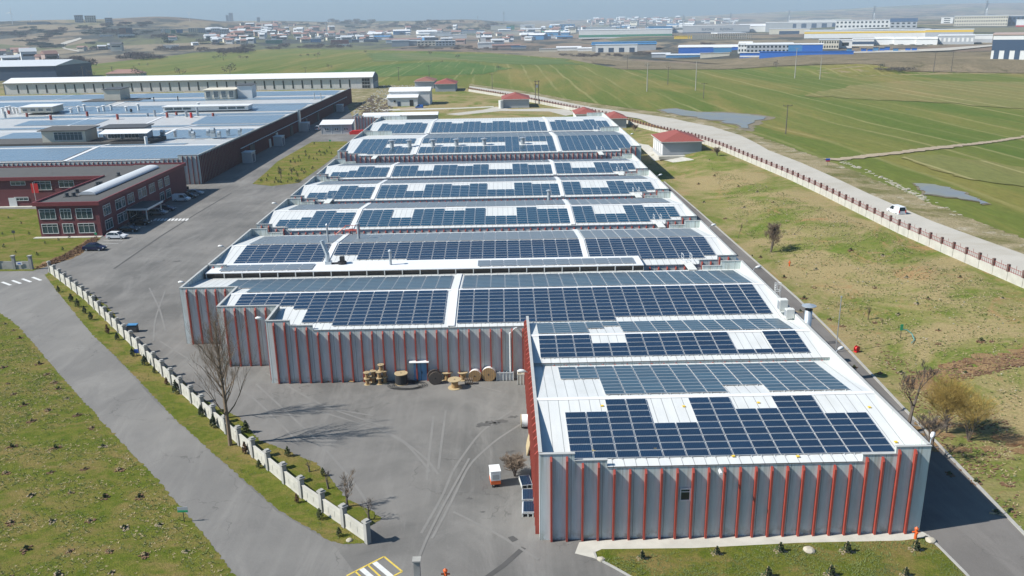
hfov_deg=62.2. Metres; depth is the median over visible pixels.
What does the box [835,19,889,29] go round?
building
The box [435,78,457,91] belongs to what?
service house
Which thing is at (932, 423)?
bare tree
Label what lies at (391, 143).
roof vent
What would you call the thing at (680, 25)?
factory shed
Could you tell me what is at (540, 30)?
factory shed
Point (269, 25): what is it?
house
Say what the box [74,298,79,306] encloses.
sapling
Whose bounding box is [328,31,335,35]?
house
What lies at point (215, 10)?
sky
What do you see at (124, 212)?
window
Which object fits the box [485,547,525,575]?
drain
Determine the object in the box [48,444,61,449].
sapling
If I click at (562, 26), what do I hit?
building
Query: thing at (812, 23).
building
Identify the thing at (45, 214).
window
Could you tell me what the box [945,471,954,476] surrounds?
sapling
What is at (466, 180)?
solar array
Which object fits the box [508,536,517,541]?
manhole
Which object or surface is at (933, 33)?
building
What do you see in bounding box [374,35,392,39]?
factory shed
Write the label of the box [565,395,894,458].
solar array
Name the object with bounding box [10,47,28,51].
building
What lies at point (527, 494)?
panel stack
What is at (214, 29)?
building
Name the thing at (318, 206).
solar array
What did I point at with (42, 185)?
window
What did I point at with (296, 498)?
sapling
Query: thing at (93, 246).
parked car
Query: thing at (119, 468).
sapling
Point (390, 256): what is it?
flue
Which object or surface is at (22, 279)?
zebra crossing
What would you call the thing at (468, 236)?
solar array
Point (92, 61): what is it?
scrub bush
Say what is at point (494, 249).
solar array
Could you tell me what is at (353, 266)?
factory hall
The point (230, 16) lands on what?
building
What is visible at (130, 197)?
window
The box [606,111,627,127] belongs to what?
service house
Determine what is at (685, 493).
window
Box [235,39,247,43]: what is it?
house
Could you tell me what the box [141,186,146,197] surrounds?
window
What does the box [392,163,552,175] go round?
solar array
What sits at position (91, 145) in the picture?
solar array
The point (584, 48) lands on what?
building
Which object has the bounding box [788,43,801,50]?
building
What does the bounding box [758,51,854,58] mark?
building
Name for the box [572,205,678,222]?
solar array
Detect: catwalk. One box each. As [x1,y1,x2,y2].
[323,193,333,203]
[632,187,641,197]
[653,215,665,227]
[681,253,696,269]
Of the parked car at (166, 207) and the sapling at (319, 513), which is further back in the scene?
the parked car at (166, 207)
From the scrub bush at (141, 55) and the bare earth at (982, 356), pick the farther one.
the scrub bush at (141, 55)
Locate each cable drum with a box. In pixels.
[363,371,369,379]
[364,379,370,385]
[370,369,376,377]
[376,371,381,378]
[377,363,383,371]
[381,369,387,377]
[394,370,407,385]
[427,369,441,384]
[441,372,452,381]
[448,377,461,389]
[458,371,467,381]
[469,368,480,381]
[481,366,495,380]
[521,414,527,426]
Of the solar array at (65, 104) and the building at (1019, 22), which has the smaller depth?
the solar array at (65, 104)
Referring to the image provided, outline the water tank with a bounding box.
[499,100,502,108]
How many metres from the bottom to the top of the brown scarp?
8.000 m
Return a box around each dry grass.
[36,236,97,267]
[714,171,1021,521]
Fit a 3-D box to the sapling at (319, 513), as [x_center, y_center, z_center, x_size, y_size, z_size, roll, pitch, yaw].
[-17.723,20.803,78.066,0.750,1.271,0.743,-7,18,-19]
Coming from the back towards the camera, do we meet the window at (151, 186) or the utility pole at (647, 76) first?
the utility pole at (647, 76)
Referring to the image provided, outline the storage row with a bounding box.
[362,112,438,119]
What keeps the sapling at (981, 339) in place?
on the ground at (716, 207)
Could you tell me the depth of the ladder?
114.37 m
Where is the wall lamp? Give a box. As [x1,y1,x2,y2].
[930,432,935,443]
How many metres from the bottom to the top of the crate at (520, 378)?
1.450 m
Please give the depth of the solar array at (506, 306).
112.04 m
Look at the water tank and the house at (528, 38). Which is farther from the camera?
the house at (528, 38)
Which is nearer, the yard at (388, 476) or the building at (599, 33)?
the yard at (388, 476)
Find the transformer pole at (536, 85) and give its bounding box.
[534,80,538,103]
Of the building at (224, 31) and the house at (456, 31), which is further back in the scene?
the house at (456, 31)
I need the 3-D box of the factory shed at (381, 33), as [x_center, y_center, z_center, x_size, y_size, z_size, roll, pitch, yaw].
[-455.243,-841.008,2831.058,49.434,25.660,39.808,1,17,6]
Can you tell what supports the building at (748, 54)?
on the ground at (716, 207)
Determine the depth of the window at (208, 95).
431.95 m
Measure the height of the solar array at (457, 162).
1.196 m
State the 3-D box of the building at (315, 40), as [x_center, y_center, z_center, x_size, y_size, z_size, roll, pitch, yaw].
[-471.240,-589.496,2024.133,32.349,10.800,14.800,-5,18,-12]
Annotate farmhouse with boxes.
[105,69,146,75]
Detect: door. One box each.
[8,198,17,205]
[128,210,141,220]
[249,143,255,154]
[290,125,293,135]
[414,363,426,380]
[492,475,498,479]
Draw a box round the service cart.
[489,464,500,486]
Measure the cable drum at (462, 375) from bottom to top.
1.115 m
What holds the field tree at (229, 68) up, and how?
on the ground at (716, 207)
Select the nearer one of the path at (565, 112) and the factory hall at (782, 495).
the factory hall at (782, 495)
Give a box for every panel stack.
[519,475,531,488]
[522,489,532,501]
[522,501,533,516]
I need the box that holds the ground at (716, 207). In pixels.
[0,3,1023,529]
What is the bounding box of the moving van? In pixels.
[887,204,906,214]
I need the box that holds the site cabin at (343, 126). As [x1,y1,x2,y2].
[319,119,354,133]
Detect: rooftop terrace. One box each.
[0,136,166,145]
[82,98,150,101]
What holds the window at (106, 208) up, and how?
in the office building at (80, 201)
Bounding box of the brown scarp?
[655,52,1023,72]
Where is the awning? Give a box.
[99,129,153,141]
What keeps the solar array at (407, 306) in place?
on the factory hall at (782, 495)
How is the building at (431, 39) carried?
on the ground at (716, 207)
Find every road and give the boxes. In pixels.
[0,271,356,575]
[469,86,1023,275]
[663,182,1023,575]
[854,45,991,52]
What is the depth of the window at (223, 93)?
432.06 m
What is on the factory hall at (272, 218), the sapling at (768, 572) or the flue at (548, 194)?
the flue at (548, 194)
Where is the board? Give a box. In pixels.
[526,434,529,455]
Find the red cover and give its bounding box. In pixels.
[349,130,362,134]
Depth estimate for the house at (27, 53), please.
1199.02 m
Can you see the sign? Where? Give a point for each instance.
(182, 509)
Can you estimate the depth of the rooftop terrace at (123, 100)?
433.78 m
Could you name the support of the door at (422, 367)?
in the factory hall at (782, 495)
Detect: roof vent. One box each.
[388,140,394,147]
[406,139,412,146]
[430,139,435,146]
[453,138,459,145]
[481,138,487,144]
[519,137,525,143]
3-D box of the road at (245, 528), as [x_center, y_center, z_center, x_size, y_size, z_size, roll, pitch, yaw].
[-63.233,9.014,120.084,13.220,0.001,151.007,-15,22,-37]
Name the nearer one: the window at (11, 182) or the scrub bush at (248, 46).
the window at (11, 182)
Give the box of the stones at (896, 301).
[724,186,1021,526]
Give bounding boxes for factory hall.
[0,88,351,183]
[179,260,931,541]
[205,220,736,278]
[256,191,696,234]
[290,170,668,203]
[316,153,647,180]
[337,127,640,162]
[353,113,399,129]
[363,112,618,134]
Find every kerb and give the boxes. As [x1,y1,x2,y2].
[593,551,630,575]
[664,181,1023,534]
[926,534,969,575]
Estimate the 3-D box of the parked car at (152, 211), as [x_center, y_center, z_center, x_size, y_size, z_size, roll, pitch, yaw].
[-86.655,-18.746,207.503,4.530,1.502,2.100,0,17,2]
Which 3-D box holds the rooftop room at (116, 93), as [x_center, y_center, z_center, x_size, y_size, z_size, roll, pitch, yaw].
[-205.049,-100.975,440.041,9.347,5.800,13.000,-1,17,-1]
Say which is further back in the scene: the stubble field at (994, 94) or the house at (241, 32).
the house at (241, 32)
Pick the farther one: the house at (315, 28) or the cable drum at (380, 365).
the house at (315, 28)
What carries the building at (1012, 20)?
on the ground at (716, 207)
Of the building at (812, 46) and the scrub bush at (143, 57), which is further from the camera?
the scrub bush at (143, 57)
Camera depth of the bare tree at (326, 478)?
83.26 m
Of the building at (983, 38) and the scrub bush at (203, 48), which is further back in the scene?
the scrub bush at (203, 48)
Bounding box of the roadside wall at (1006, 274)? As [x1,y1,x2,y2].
[468,87,1023,287]
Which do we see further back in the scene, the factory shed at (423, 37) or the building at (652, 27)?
the building at (652, 27)
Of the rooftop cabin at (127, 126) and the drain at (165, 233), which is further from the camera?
the rooftop cabin at (127, 126)
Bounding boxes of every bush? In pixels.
[39,45,51,47]
[70,55,84,59]
[80,58,97,65]
[81,26,92,29]
[105,29,116,32]
[115,56,133,58]
[117,35,136,37]
[124,52,135,56]
[131,56,151,58]
[136,53,150,57]
[197,47,211,51]
[236,47,249,51]
[239,44,253,47]
[278,42,289,47]
[894,66,916,70]
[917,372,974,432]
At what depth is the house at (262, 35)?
1997.96 m
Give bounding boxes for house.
[0,55,18,59]
[13,49,19,54]
[19,48,36,59]
[34,54,41,59]
[40,50,58,59]
[76,46,86,50]
[97,45,106,49]
[110,42,123,50]
[168,36,176,39]
[203,34,215,40]
[205,27,212,33]
[211,38,219,44]
[225,39,234,43]
[226,35,238,40]
[233,30,243,34]
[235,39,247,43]
[240,39,246,44]
[246,29,254,35]
[246,37,255,43]
[253,30,261,35]
[259,33,265,38]
[264,24,272,29]
[271,34,276,39]
[293,32,301,37]
[296,27,303,32]
[300,38,310,42]
[311,26,318,30]
[326,36,333,40]
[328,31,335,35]
[340,35,351,42]
[414,76,436,87]
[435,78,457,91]
[451,30,461,33]
[456,39,465,43]
[481,35,491,41]
[491,39,504,43]
[501,92,529,107]
[502,37,510,41]
[521,33,527,39]
[524,36,533,40]
[526,28,534,31]
[568,27,577,32]
[572,107,595,116]
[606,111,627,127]
[630,20,638,24]
[651,130,704,155]
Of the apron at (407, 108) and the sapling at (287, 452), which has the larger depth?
the apron at (407, 108)
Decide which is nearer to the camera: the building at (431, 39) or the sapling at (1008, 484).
the sapling at (1008, 484)
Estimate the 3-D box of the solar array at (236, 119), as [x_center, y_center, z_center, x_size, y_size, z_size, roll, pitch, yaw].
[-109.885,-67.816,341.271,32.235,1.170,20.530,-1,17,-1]
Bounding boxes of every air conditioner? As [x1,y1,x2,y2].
[777,298,787,311]
[784,308,794,317]
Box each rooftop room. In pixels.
[19,103,63,112]
[101,87,129,99]
[204,87,237,98]
[235,83,256,97]
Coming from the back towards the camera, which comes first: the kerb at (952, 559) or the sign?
the sign
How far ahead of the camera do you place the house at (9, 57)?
1146.74 m
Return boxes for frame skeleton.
[688,32,751,38]
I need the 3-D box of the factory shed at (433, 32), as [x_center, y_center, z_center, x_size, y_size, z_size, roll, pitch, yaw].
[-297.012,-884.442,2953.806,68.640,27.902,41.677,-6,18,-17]
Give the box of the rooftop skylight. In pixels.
[162,104,252,110]
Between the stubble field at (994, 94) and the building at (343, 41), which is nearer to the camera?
the stubble field at (994, 94)
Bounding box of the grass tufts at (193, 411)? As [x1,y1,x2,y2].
[53,277,354,539]
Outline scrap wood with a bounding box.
[354,96,392,112]
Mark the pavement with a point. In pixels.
(587, 548)
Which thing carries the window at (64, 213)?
in the office building at (80, 201)
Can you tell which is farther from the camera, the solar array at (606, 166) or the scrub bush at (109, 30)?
the scrub bush at (109, 30)
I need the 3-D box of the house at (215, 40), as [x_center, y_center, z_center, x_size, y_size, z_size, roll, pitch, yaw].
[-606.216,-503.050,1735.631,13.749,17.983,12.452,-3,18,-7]
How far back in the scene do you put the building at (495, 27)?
3314.26 m
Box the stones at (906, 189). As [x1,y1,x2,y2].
[839,161,961,214]
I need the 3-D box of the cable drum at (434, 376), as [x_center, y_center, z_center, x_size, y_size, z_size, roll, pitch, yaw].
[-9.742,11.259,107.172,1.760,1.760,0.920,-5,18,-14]
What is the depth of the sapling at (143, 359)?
114.46 m
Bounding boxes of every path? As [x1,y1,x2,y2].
[375,106,493,110]
[451,107,572,115]
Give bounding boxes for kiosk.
[241,150,255,162]
[273,135,284,145]
[300,122,309,130]
[336,104,343,111]
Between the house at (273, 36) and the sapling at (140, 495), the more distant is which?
the house at (273, 36)
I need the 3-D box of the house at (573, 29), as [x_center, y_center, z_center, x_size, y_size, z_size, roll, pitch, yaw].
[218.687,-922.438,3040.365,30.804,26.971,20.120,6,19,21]
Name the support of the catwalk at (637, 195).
on the factory hall at (302, 192)
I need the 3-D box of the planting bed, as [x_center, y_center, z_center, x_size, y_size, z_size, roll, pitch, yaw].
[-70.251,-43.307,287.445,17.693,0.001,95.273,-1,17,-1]
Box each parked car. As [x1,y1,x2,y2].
[81,242,106,250]
[105,231,128,238]
[117,224,139,231]
[130,218,151,224]
[147,208,167,214]
[157,204,175,210]
[171,193,190,201]
[184,192,198,197]
[187,189,203,194]
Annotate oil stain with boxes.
[477,422,490,425]
[495,419,507,422]
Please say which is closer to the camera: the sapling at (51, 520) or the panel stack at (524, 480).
the sapling at (51, 520)
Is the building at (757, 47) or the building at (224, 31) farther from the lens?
the building at (224, 31)
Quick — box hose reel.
[853,345,859,352]
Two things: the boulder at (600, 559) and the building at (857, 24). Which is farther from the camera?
the building at (857, 24)
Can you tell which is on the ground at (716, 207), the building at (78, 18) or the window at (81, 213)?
the building at (78, 18)
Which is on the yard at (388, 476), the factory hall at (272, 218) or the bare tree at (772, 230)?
the factory hall at (272, 218)
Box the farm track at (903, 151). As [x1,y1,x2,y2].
[823,135,1023,160]
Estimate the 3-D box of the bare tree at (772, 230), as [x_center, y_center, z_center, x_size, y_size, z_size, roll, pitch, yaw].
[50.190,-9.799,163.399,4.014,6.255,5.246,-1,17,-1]
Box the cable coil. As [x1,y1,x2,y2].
[387,380,426,389]
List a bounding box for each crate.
[496,370,513,380]
[517,371,524,384]
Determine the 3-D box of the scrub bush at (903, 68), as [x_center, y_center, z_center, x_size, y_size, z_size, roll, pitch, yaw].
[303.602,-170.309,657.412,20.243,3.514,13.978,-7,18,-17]
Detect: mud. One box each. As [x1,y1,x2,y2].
[658,108,775,130]
[913,183,989,204]
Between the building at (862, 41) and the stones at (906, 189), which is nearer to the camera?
the stones at (906, 189)
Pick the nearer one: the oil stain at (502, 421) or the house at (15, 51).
the oil stain at (502, 421)
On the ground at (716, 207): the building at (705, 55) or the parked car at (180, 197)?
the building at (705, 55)
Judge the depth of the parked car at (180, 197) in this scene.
222.18 m
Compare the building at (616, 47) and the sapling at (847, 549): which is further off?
the building at (616, 47)
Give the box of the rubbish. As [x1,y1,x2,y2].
[354,85,414,113]
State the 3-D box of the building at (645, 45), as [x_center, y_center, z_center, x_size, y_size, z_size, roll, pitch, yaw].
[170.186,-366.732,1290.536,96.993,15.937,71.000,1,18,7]
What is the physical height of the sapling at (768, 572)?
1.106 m
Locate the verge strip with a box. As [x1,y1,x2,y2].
[45,272,380,543]
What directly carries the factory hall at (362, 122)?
on the yard at (388, 476)
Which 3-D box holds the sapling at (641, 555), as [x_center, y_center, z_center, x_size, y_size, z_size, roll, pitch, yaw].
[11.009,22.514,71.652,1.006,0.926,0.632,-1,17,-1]
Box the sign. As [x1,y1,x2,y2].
[177,507,187,521]
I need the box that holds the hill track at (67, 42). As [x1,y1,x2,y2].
[61,38,81,51]
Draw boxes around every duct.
[297,109,300,130]
[320,240,346,264]
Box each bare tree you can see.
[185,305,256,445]
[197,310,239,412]
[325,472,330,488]
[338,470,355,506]
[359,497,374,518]
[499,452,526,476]
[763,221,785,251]
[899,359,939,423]
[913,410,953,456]
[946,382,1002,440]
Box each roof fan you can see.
[160,130,165,135]
[191,131,195,137]
[210,127,215,136]
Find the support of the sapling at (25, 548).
on the lawn at (122, 561)
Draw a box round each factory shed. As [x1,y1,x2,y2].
[367,32,383,35]
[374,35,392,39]
[393,29,409,34]
[416,30,436,35]
[416,33,430,36]
[421,36,434,39]
[520,28,542,32]
[527,33,547,39]
[544,30,560,35]
[555,36,572,38]
[561,31,569,34]
[679,23,694,26]
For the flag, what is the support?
on the yard at (388, 476)
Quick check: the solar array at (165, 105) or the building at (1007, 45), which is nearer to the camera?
the solar array at (165, 105)
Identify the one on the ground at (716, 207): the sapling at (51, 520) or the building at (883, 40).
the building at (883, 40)
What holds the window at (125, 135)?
in the rooftop cabin at (127, 126)
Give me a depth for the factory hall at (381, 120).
303.04 m
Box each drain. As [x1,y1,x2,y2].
[113,193,230,268]
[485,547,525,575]
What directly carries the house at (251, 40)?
on the ground at (716, 207)
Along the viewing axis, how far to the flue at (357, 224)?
147.25 m
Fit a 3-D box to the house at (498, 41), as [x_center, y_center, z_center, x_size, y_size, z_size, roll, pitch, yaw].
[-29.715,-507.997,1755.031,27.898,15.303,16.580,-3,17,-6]
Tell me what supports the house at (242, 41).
on the ground at (716, 207)
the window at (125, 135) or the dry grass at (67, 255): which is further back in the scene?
the window at (125, 135)
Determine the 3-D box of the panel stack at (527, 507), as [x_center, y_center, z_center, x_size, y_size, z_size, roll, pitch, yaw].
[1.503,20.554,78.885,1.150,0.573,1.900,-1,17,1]
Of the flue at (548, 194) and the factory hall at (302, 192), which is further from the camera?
the factory hall at (302, 192)
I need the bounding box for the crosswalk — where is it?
[153,218,187,220]
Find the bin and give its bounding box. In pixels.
[126,323,138,331]
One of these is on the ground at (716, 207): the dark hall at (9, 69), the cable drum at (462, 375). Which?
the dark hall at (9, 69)
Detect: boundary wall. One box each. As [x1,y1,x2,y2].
[0,255,33,269]
[47,261,371,544]
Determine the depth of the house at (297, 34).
2177.80 m
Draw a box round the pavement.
[575,530,926,557]
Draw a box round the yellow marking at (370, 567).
[346,556,401,575]
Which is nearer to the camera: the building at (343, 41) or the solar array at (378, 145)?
the solar array at (378, 145)
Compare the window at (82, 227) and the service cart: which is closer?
the service cart
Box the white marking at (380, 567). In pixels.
[360,561,393,575]
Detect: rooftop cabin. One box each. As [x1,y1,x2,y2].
[37,125,99,142]
[99,123,153,139]
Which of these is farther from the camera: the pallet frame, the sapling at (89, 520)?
the pallet frame
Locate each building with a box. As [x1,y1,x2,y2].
[0,49,5,55]
[0,162,186,238]
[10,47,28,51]
[26,22,49,24]
[74,15,83,22]
[84,16,95,21]
[105,18,112,23]
[118,34,134,37]
[119,28,125,33]
[126,28,132,33]
[188,28,198,32]
[198,28,205,32]
[210,28,219,32]
[220,29,228,33]
[229,13,232,20]
[265,40,281,43]
[311,39,320,41]
[331,40,348,43]
[352,39,377,41]
[385,38,421,42]
[391,40,408,46]
[409,40,420,45]
[417,40,438,45]
[425,37,438,40]
[435,40,454,45]
[437,32,450,35]
[449,34,466,37]
[450,30,483,33]
[478,42,493,47]
[490,25,505,29]
[492,44,519,48]
[494,31,519,34]
[511,46,525,48]
[520,24,534,28]
[539,48,557,51]
[556,46,580,50]
[559,24,574,29]
[577,47,591,50]
[578,27,615,29]
[578,28,671,38]
[591,41,656,51]
[595,44,637,52]
[609,24,627,27]
[648,26,671,28]
[651,52,670,57]
[666,53,699,57]
[672,27,682,32]
[674,36,691,38]
[678,44,737,53]
[683,24,749,32]
[700,53,729,57]
[713,47,731,52]
[738,41,752,52]
[739,24,765,31]
[739,52,759,57]
[746,42,792,51]
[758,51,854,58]
[765,22,792,31]
[769,28,809,33]
[788,19,850,27]
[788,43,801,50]
[802,43,822,50]
[804,29,931,37]
[819,39,839,48]
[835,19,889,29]
[839,39,852,47]
[852,38,874,45]
[874,37,894,44]
[889,18,917,28]
[894,37,916,44]
[916,37,937,44]
[925,29,974,36]
[938,34,975,43]
[941,17,952,22]
[954,15,1008,25]
[974,34,992,42]
[990,32,1023,59]
[1007,15,1023,25]
[1016,19,1023,26]
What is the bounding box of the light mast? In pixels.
[835,296,841,350]
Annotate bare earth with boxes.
[901,345,1023,390]
[913,418,1023,453]
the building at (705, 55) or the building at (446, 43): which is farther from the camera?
the building at (446, 43)
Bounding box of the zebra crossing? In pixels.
[1,277,40,284]
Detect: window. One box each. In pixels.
[10,181,25,185]
[14,197,28,200]
[34,181,51,189]
[38,209,56,219]
[41,224,58,233]
[53,132,82,140]
[58,180,73,187]
[59,209,71,218]
[62,223,74,232]
[75,208,92,218]
[77,223,95,232]
[102,203,110,215]
[105,217,113,230]
[107,134,120,138]
[115,198,121,209]
[117,212,123,223]
[121,196,125,206]
[123,210,127,220]
[124,134,138,137]
[127,192,134,204]
[138,189,141,198]
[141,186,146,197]
[148,182,154,193]
[158,179,162,188]
[159,191,164,200]
[164,176,169,185]
[166,188,171,197]
[205,91,210,97]
[213,91,218,97]
[221,91,225,97]
[229,91,233,97]
[362,81,369,84]
[679,488,690,500]
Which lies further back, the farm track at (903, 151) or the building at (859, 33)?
the building at (859, 33)
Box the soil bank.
[34,237,98,268]
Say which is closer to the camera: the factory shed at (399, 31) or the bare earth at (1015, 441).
the bare earth at (1015, 441)
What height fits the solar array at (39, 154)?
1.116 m
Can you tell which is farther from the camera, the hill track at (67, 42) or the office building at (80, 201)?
the hill track at (67, 42)
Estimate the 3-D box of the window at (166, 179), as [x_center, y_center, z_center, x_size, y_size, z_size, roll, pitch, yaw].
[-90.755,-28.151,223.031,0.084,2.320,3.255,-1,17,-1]
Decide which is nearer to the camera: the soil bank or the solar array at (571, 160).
the soil bank
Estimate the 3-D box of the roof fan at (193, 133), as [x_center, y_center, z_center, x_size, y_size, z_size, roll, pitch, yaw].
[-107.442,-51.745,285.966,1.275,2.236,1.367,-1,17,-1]
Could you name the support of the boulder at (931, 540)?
on the front lawn at (918, 565)
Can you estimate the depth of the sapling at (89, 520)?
78.49 m
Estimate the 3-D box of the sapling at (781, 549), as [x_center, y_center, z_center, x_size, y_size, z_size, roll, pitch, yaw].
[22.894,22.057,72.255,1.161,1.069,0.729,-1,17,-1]
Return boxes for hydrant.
[441,568,449,575]
[912,527,919,539]
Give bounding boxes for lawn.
[0,209,100,270]
[0,313,235,575]
[596,537,964,575]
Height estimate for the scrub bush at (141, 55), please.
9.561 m
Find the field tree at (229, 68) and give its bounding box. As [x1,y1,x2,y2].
[222,63,235,71]
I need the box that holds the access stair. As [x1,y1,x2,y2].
[335,225,359,234]
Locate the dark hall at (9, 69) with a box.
[0,59,91,80]
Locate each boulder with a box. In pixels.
[597,556,604,561]
[803,546,814,553]
[925,537,936,543]
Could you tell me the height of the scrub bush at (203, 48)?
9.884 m
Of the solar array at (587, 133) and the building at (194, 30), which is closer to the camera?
the solar array at (587, 133)
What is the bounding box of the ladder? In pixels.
[774,282,781,296]
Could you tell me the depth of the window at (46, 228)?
186.10 m
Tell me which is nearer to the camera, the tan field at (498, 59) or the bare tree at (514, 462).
the bare tree at (514, 462)
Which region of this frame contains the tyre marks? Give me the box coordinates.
[149,288,538,559]
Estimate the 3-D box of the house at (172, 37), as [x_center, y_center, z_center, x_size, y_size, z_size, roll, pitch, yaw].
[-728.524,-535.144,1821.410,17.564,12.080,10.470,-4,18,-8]
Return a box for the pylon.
[984,0,987,14]
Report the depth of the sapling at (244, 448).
90.18 m
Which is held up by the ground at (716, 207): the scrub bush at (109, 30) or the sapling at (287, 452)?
the scrub bush at (109, 30)
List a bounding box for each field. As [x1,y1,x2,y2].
[84,48,1023,237]
[322,62,510,76]
[367,53,581,64]
[582,58,769,69]
[805,81,1023,108]
[901,154,1023,185]
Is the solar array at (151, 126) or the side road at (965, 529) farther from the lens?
the solar array at (151, 126)
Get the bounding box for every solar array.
[0,90,339,100]
[0,101,116,107]
[0,112,292,119]
[0,124,263,129]
[0,130,169,138]
[0,143,186,147]
[0,147,91,161]
[14,119,108,125]
[36,105,305,114]
[63,103,312,108]
[71,145,215,159]
[124,96,325,101]
[166,129,252,138]
[192,115,283,123]
[219,264,314,271]
[228,276,452,292]
[234,244,330,262]
[235,290,447,326]
[250,235,341,244]
[276,211,355,227]
[288,203,365,209]
[307,186,374,199]
[316,180,382,184]
[331,166,389,177]
[334,239,582,259]
[338,163,393,165]
[340,230,577,242]
[354,138,415,153]
[358,207,569,226]
[365,200,564,208]
[376,182,559,198]
[378,122,427,132]
[383,177,555,183]
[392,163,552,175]
[396,160,549,164]
[418,136,555,152]
[425,132,550,137]
[431,120,546,132]
[457,284,771,323]
[462,270,750,288]
[478,257,634,265]
[536,318,791,332]
[538,330,809,357]
[550,119,609,129]
[553,158,627,161]
[554,131,621,135]
[555,162,635,173]
[558,135,630,150]
[558,362,848,394]
[559,175,645,179]
[562,181,654,194]
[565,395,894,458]
[568,198,668,204]
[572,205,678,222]
[579,228,701,237]
[585,237,715,258]
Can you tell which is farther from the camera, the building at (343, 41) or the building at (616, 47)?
the building at (343, 41)
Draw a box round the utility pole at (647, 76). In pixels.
[645,63,650,91]
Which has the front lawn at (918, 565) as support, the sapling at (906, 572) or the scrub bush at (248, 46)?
the sapling at (906, 572)
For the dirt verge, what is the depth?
210.32 m
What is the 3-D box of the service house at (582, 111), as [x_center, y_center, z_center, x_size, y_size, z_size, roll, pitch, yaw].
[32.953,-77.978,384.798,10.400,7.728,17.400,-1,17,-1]
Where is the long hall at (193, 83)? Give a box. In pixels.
[3,72,378,94]
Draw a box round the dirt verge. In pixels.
[469,84,1023,253]
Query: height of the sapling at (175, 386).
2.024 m
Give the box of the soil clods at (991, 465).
[876,344,1018,517]
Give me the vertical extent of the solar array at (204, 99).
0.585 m
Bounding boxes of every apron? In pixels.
[398,106,425,109]
[639,143,692,161]
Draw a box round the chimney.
[802,303,816,326]
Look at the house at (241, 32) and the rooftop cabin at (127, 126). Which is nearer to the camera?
the rooftop cabin at (127, 126)
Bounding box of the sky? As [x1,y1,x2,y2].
[0,0,1023,21]
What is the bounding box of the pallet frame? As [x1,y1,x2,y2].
[465,378,472,384]
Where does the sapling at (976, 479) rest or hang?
on the ground at (716, 207)
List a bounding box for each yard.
[0,106,717,575]
[347,85,413,115]
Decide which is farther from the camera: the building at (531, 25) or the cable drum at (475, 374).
the building at (531, 25)
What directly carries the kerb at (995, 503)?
on the ground at (716, 207)
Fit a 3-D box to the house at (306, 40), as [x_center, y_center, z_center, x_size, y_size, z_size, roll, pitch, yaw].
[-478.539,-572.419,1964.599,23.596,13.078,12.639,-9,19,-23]
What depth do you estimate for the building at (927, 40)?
1073.06 m
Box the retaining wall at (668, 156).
[658,155,684,159]
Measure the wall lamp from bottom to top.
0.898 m
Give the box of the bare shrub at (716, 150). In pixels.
[714,147,720,155]
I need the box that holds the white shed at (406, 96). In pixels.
[387,87,432,106]
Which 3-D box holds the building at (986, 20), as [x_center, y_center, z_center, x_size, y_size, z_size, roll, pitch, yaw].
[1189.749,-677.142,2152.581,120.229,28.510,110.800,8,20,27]
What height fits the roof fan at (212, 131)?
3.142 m
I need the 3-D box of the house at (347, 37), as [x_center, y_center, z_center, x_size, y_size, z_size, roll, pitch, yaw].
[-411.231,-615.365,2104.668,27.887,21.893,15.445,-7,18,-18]
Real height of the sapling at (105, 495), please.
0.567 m
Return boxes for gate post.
[412,556,420,575]
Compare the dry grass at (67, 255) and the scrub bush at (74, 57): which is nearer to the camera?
the dry grass at (67, 255)
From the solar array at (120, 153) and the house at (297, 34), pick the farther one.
the house at (297, 34)
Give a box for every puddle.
[662,109,764,127]
[914,183,986,203]
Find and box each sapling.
[1,470,11,474]
[4,443,17,448]
[5,520,14,526]
[19,545,32,554]
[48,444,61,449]
[48,518,56,524]
[53,570,62,575]
[65,548,74,554]
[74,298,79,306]
[83,518,96,523]
[100,493,109,500]
[104,548,113,553]
[113,467,124,471]
[120,524,128,531]
[134,493,144,499]
[138,551,148,559]
[141,354,147,364]
[171,380,179,392]
[198,405,204,415]
[209,414,216,426]
[241,420,249,432]
[242,441,246,453]
[256,459,261,467]
[284,446,290,456]
[294,493,298,501]
[316,508,323,518]
[336,527,341,536]
[636,550,647,560]
[711,546,722,555]
[761,566,772,575]
[773,542,787,553]
[823,564,838,575]
[839,541,855,554]
[899,567,911,575]
[908,539,923,552]
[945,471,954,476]
[970,477,981,485]
[976,337,984,343]
[989,509,1004,515]
[999,481,1015,487]
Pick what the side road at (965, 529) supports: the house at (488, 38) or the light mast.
the light mast
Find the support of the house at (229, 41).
on the ground at (716, 207)
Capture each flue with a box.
[325,223,328,241]
[355,222,359,238]
[388,249,391,264]
[546,189,551,199]
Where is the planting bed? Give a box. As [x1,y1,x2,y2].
[253,141,347,185]
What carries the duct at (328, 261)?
on the factory hall at (353, 266)
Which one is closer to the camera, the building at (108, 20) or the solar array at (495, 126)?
the solar array at (495, 126)
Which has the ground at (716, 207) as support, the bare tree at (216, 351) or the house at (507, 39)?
the house at (507, 39)
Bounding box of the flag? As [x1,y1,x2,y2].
[30,182,38,198]
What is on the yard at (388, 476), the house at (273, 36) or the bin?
the bin
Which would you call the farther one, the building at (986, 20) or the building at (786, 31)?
the building at (986, 20)

